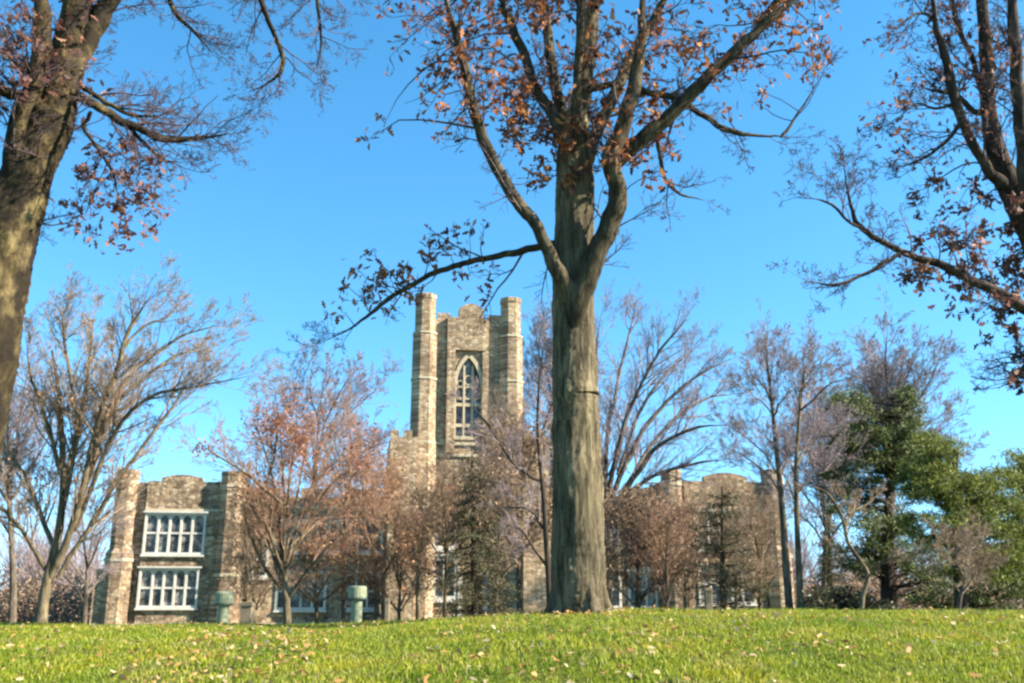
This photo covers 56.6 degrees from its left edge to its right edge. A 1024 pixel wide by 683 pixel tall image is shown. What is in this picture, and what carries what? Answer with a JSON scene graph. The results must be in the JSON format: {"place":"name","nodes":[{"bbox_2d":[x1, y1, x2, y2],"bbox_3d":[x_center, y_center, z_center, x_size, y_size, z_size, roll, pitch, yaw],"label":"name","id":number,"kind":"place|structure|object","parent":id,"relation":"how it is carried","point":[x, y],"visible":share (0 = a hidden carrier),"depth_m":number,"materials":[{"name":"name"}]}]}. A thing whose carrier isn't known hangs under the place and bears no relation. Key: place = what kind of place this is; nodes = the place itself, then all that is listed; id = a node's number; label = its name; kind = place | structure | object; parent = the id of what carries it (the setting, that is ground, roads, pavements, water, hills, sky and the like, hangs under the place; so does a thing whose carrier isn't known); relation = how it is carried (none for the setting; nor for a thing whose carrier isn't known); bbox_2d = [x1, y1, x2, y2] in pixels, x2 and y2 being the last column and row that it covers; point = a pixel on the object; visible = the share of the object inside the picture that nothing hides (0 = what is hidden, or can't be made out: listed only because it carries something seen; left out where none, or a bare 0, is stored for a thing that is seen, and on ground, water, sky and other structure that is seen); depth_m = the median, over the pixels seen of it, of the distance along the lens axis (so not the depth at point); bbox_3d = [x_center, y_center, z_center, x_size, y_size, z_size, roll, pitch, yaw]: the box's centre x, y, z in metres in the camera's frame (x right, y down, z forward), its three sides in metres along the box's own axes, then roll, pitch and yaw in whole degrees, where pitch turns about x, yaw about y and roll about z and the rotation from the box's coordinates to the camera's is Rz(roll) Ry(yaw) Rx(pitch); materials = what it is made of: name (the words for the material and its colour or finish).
{"place":"outdoors","nodes":[
{"label":"outdoors","id":0,"kind":"place"},
{"bbox_2d":[0,604,1023,682],"bbox_3d":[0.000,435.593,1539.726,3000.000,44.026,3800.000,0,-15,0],"label":"ground","id":1,"kind":"structure","parent":0,"point":[541,680],"depth_m":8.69,"materials":[{"name":"green plant"}]},
{"bbox_2d":[0,314,89,622],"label":"bare tree","id":2,"kind":"object","parent":1,"relation":"on","point":[12,610],"visible":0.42,"depth_m":47.46,"materials":[{"name":"grey plant"}]},
{"bbox_2d":[21,478,142,624],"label":"bare tree","id":3,"kind":"object","parent":1,"relation":"on","point":[86,592],"visible":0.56,"depth_m":60.11,"materials":[{"name":"grey plant"}]},
{"bbox_2d":[0,251,306,623],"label":"bare tree","id":4,"kind":"object","parent":1,"relation":"on","point":[103,418],"visible":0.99,"depth_m":36.72,"materials":[{"name":"brown plant"}]},
{"bbox_2d":[0,0,372,463],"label":"sycamore tree","id":5,"kind":"object","parent":1,"relation":"on","point":[47,99],"visible":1,"depth_m":11.44,"materials":[{"name":"brown plant"}]},
{"bbox_2d":[214,591,233,623],"bbox_3d":[-9.069,8.564,29.799,0.582,1.406,0.582,0,-15,0],"label":"pedestal","id":6,"kind":"object","parent":1,"relation":"on","point":[223,600],"visible":0.73,"depth_m":29.68,"materials":[{"name":"green paint"}]},
{"bbox_2d":[240,602,255,623],"bbox_3d":[-8.848,9.279,31.678,0.429,1.155,0.429,0,-15,0],"label":"stone post","id":7,"kind":"object","parent":1,"relation":"on","point":[247,612],"visible":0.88,"depth_m":31.59,"materials":[{"name":"beige stone"}]},
{"bbox_2d":[212,501,299,623],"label":"bare tree","id":8,"kind":"object","parent":1,"relation":"on","point":[253,586],"visible":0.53,"depth_m":41.35,"materials":[{"name":"brown plant"}]},
{"bbox_2d":[168,358,397,623],"bbox_3d":[-9.399,6.426,40.030,9.770,11.301,5.771,4,-15,-14],"label":"maple tree","id":9,"kind":"object","parent":1,"relation":"on","point":[282,559],"visible":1,"depth_m":39.38,"materials":[{"name":"brown plant"}]},
{"bbox_2d":[265,509,372,623],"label":"bare tree","id":10,"kind":"object","parent":1,"relation":"on","point":[315,601],"visible":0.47,"depth_m":47.75,"materials":[{"name":"brown plant"}]},
{"bbox_2d":[229,337,410,487],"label":"bare tree","id":11,"kind":"object","parent":1,"relation":"on","point":[358,387],"visible":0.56,"depth_m":101.11,"materials":[{"name":"grey plant"}]},
{"bbox_2d":[304,397,408,622],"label":"tree","id":12,"kind":"object","parent":1,"relation":"on","point":[359,443],"visible":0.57,"depth_m":53.52,"materials":[{"name":"brown plant"}]},
{"bbox_2d":[348,586,366,622],"bbox_3d":[-4.879,8.468,29.825,0.582,1.556,0.582,0,-15,0],"label":"pedestal","id":13,"kind":"object","parent":1,"relation":"on","point":[357,595],"visible":0.76,"depth_m":29.72,"materials":[{"name":"green paint"}]},
{"bbox_2d":[295,426,429,620],"bbox_3d":[-7.025,9.020,46.321,6.698,10.053,8.715,3,-15,-9],"label":"tree","id":14,"kind":"object","parent":1,"relation":"on","point":[382,494],"visible":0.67,"depth_m":46.34,"materials":[{"name":"brown plant"}]},
{"bbox_2d":[385,598,389,620],"bbox_3d":[-4.174,9.227,31.692,0.165,1.295,0.165,0,-15,0],"label":"stone post","id":15,"kind":"object","parent":1,"relation":"on","point":[387,604],"visible":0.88,"depth_m":31.71,"materials":[{"name":"beige stone"}]},
{"bbox_2d":[351,492,448,619],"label":"hawthorn tree","id":16,"kind":"object","parent":1,"relation":"on","point":[400,574],"visible":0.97,"depth_m":43.44,"materials":[{"name":"brown plant"}]},
{"bbox_2d":[379,478,455,619],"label":"beech tree","id":17,"kind":"object","parent":1,"relation":"on","point":[418,598],"visible":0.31,"depth_m":54.27,"materials":[{"name":"brown plant"}]},
{"bbox_2d":[89,292,794,624],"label":"college building","id":18,"kind":"structure","parent":1,"relation":"on","point":[176,567],"depth_m":79.39,"materials":[{"name":"stone"}]},
{"bbox_2d":[134,566,201,609],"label":"window","id":19,"kind":"structure","parent":18,"relation":"in","point":[162,587],"depth_m":76.80,"materials":[{"name":"wood"}]},
{"bbox_2d":[140,511,208,556],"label":"window","id":20,"kind":"structure","parent":18,"relation":"in","point":[168,534],"depth_m":77.94,"materials":[{"name":"wood"}]},
{"bbox_2d":[250,540,268,579],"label":"window","id":21,"kind":"structure","parent":18,"relation":"in","point":[263,557],"depth_m":79.26,"materials":[{"name":"stone"}]},
{"bbox_2d":[282,519,310,554],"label":"window","id":22,"kind":"structure","parent":18,"relation":"in","point":[292,533],"depth_m":80.29,"materials":[{"name":"glass"}]},
{"bbox_2d":[273,571,328,611],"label":"window","id":23,"kind":"structure","parent":18,"relation":"in","point":[296,605],"depth_m":79.03,"materials":[{"name":"glass"}]},
{"bbox_2d":[317,519,349,554],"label":"window","id":24,"kind":"structure","parent":18,"relation":"in","point":[326,523],"depth_m":80.83,"materials":[{"name":"glass"}]},
{"bbox_2d":[340,571,383,611],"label":"window","id":25,"kind":"structure","parent":18,"relation":"in","point":[366,607],"depth_m":79.96,"materials":[{"name":"glass"}]},
{"bbox_2d":[355,519,382,554],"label":"window","id":26,"kind":"structure","parent":18,"relation":"in","point":[380,539],"depth_m":81.12,"materials":[{"name":"glass"}]},
{"bbox_2d":[434,510,458,551],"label":"window","id":27,"kind":"structure","parent":18,"relation":"in","point":[438,544],"depth_m":79.88,"materials":[{"name":"stone"}]},
{"bbox_2d":[433,554,459,601],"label":"window","id":28,"kind":"structure","parent":18,"relation":"in","point":[438,592],"depth_m":79.04,"materials":[{"name":"stone"}]},
{"bbox_2d":[454,354,481,439],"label":"window","id":29,"kind":"structure","parent":18,"relation":"in","point":[464,412],"depth_m":83.55,"materials":[{"name":"white glass"}]},
{"bbox_2d":[457,571,486,616],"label":"window","id":30,"kind":"structure","parent":18,"relation":"in","point":[485,607],"depth_m":79.11,"materials":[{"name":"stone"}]},
{"bbox_2d":[604,520,619,549],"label":"window","id":31,"kind":"structure","parent":18,"relation":"in","point":[614,529],"depth_m":84.64,"materials":[{"name":"glass"}]},
{"bbox_2d":[612,570,621,608],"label":"window","id":32,"kind":"structure","parent":18,"relation":"in","point":[615,594],"depth_m":83.25,"materials":[{"name":"stone"}]},
{"bbox_2d":[627,569,658,608],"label":"window","id":33,"kind":"structure","parent":18,"relation":"in","point":[649,601],"depth_m":83.66,"materials":[{"name":"glass"}]},
{"bbox_2d":[696,509,754,552],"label":"window","id":34,"kind":"structure","parent":18,"relation":"in","point":[701,509],"depth_m":85.19,"materials":[{"name":"glass"}]},
{"bbox_2d":[698,564,757,605],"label":"window","id":35,"kind":"structure","parent":18,"relation":"in","point":[714,597],"depth_m":83.86,"materials":[{"name":"stone"}]},
{"bbox_2d":[391,439,508,617],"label":"hawthorn tree","id":36,"kind":"object","parent":1,"relation":"on","point":[444,510],"visible":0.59,"depth_m":47.86,"materials":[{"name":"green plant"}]},
{"bbox_2d":[424,453,523,617],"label":"spruce tree","id":37,"kind":"object","parent":1,"relation":"on","point":[473,586],"visible":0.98,"depth_m":42.70,"materials":[{"name":"green plant"}]},
{"bbox_2d":[432,433,548,614],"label":"hawthorn tree","id":38,"kind":"object","parent":1,"relation":"on","point":[510,473],"visible":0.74,"depth_m":44.41,"materials":[{"name":"brown plant"}]},
{"bbox_2d":[444,321,552,603],"bbox_3d":[0.229,4.159,30.270,5.102,9.860,3.270,3,-15,-11],"label":"bare tree","id":39,"kind":"object","parent":1,"relation":"on","point":[540,481],"visible":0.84,"depth_m":29.91,"materials":[{"name":"brown plant"}]},
{"bbox_2d":[453,374,552,612],"bbox_3d":[0.177,9.148,52.157,6.599,13.180,9.823,5,-16,-16],"label":"tree","id":40,"kind":"object","parent":1,"relation":"on","point":[527,442],"visible":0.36,"depth_m":50.87,"materials":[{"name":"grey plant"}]},
{"bbox_2d":[0,492,1020,617],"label":"distant woods","id":41,"kind":"object","parent":1,"relation":"on","point":[805,563],"visible":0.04,"depth_m":133.58,"materials":[{"name":"plant"}]},
{"bbox_2d":[0,557,1023,624],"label":"undergrowth","id":42,"kind":"object","parent":1,"relation":"on","point":[60,598],"visible":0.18,"depth_m":95.38,"materials":[{"name":"brown plant"}]},
{"bbox_2d":[0,604,1023,682],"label":"fallen leaves","id":43,"kind":"object","parent":1,"relation":"on","point":[534,673],"visible":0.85,"depth_m":10.01,"materials":[{"name":"brown plant"}]},
{"bbox_2d":[521,291,608,485],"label":"bare tree","id":44,"kind":"object","parent":1,"relation":"on","point":[536,356],"visible":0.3,"depth_m":110.61,"materials":[{"name":"grey plant"}]},
{"bbox_2d":[273,0,866,614],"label":"oak tree","id":45,"kind":"object","parent":1,"relation":"on","point":[575,250],"visible":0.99,"depth_m":15.60,"materials":[{"name":"brown plant"}]},
{"bbox_2d":[603,477,703,607],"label":"beech tree","id":46,"kind":"object","parent":1,"relation":"on","point":[632,506],"visible":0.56,"depth_m":48.33,"materials":[{"name":"brown plant"}]},
{"bbox_2d":[545,278,767,605],"bbox_3d":[9.130,5.679,56.126,14.544,22.242,11.984,0,-15,0],"label":"bare tree","id":47,"kind":"object","parent":1,"relation":"on","point":[643,461],"visible":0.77,"depth_m":56.38,"materials":[{"name":"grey plant"}]},
{"bbox_2d":[614,489,716,608],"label":"hawthorn tree","id":48,"kind":"object","parent":1,"relation":"on","point":[664,566],"visible":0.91,"depth_m":46.14,"materials":[{"name":"brown plant"}]},
{"bbox_2d":[643,481,733,609],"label":"beech tree","id":49,"kind":"object","parent":1,"relation":"on","point":[685,602],"visible":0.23,"depth_m":57.67,"materials":[{"name":"brown plant"}]},
{"bbox_2d":[703,588,712,609],"bbox_3d":[7.977,10.909,38.488,0.320,1.821,0.320,0,-15,0],"label":"stone post","id":50,"kind":"object","parent":1,"relation":"on","point":[708,597],"visible":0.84,"depth_m":38.49,"materials":[{"name":"beige stone"}]},
{"bbox_2d":[661,486,774,609],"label":"pine tree","id":51,"kind":"object","parent":1,"relation":"on","point":[724,575],"visible":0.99,"depth_m":42.81,"materials":[{"name":"green plant"}]},
{"bbox_2d":[688,472,780,609],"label":"hawthorn tree","id":52,"kind":"object","parent":1,"relation":"on","point":[725,522],"visible":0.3,"depth_m":54.83,"materials":[{"name":"brown plant"}]},
{"bbox_2d":[711,475,804,608],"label":"bare tree","id":53,"kind":"object","parent":1,"relation":"on","point":[760,564],"visible":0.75,"depth_m":45.42,"materials":[{"name":"brown plant"}]},
{"bbox_2d":[699,299,833,608],"bbox_3d":[10.242,4.610,36.549,5.569,12.695,7.999,0,-15,0],"label":"bare tree","id":54,"kind":"object","parent":1,"relation":"on","point":[770,392],"visible":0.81,"depth_m":36.73,"materials":[{"name":"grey plant"}]},
{"bbox_2d":[740,313,885,607],"bbox_3d":[11.606,4.564,35.261,4.866,12.038,7.446,0,-15,0],"label":"bare tree","id":55,"kind":"object","parent":1,"relation":"on","point":[795,496],"visible":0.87,"depth_m":35.33,"materials":[{"name":"brown plant"}]},
{"bbox_2d":[761,363,883,594],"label":"bare tree","id":56,"kind":"object","parent":1,"relation":"on","point":[809,509],"visible":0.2,"depth_m":75.06,"materials":[{"name":"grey plant"}]},
{"bbox_2d":[804,523,848,602],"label":"spruce tree","id":57,"kind":"object","parent":1,"relation":"on","point":[828,575],"visible":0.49,"depth_m":58.31,"materials":[{"name":"green plant"}]},
{"bbox_2d":[791,583,899,609],"bbox_3d":[11.168,8.881,31.945,3.822,1.528,2.404,0,-15,0],"label":"holly bush","id":58,"kind":"object","parent":1,"relation":"on","point":[842,598],"visible":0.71,"depth_m":31.60,"materials":[{"name":"green plant"}]},
{"bbox_2d":[780,477,925,609],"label":"bare tree","id":59,"kind":"object","parent":1,"relation":"on","point":[845,521],"visible":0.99,"depth_m":28.53,"materials":[{"name":"grey plant"}]},
{"bbox_2d":[808,380,976,609],"bbox_3d":[15.812,6.819,39.951,7.259,10.550,5.335,6,-16,-20],"label":"evergreen tree","id":60,"kind":"object","parent":1,"relation":"on","point":[891,433],"visible":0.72,"depth_m":39.34,"materials":[{"name":"green plant"}]},
{"bbox_2d":[766,0,1023,395],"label":"red oak tree","id":61,"kind":"object","parent":1,"relation":"on","point":[1002,173],"visible":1,"depth_m":16.68,"materials":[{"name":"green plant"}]},
{"bbox_2d":[803,284,991,522],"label":"bare tree","id":62,"kind":"object","parent":1,"relation":"on","point":[885,379],"visible":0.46,"depth_m":66.09,"materials":[{"name":"grey plant"}]},
{"bbox_2d":[877,430,1023,609],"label":"evergreen tree","id":63,"kind":"object","parent":1,"relation":"on","point":[947,486],"visible":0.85,"depth_m":32.91,"materials":[{"name":"green plant"}]},
{"bbox_2d":[896,568,1023,609],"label":"holly bush","id":64,"kind":"object","parent":1,"relation":"on","point":[981,599],"visible":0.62,"depth_m":35.30,"materials":[{"name":"green plant"}]},
{"bbox_2d":[917,504,1014,608],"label":"bare tree","id":65,"kind":"object","parent":1,"relation":"on","point":[979,561],"visible":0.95,"depth_m":29.80,"materials":[{"name":"grey plant"}]},
{"bbox_2d":[983,444,1023,600],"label":"evergreen tree","id":66,"kind":"object","parent":1,"relation":"on","point":[1018,459],"visible":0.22,"depth_m":43.23,"materials":[{"name":"green plant"}]},
{"bbox_2d":[0,0,1023,608],"label":"sky","id":67,"kind":"structure","parent":0,"point":[280,231],"materials":[{"name":"blue"}]}
]}

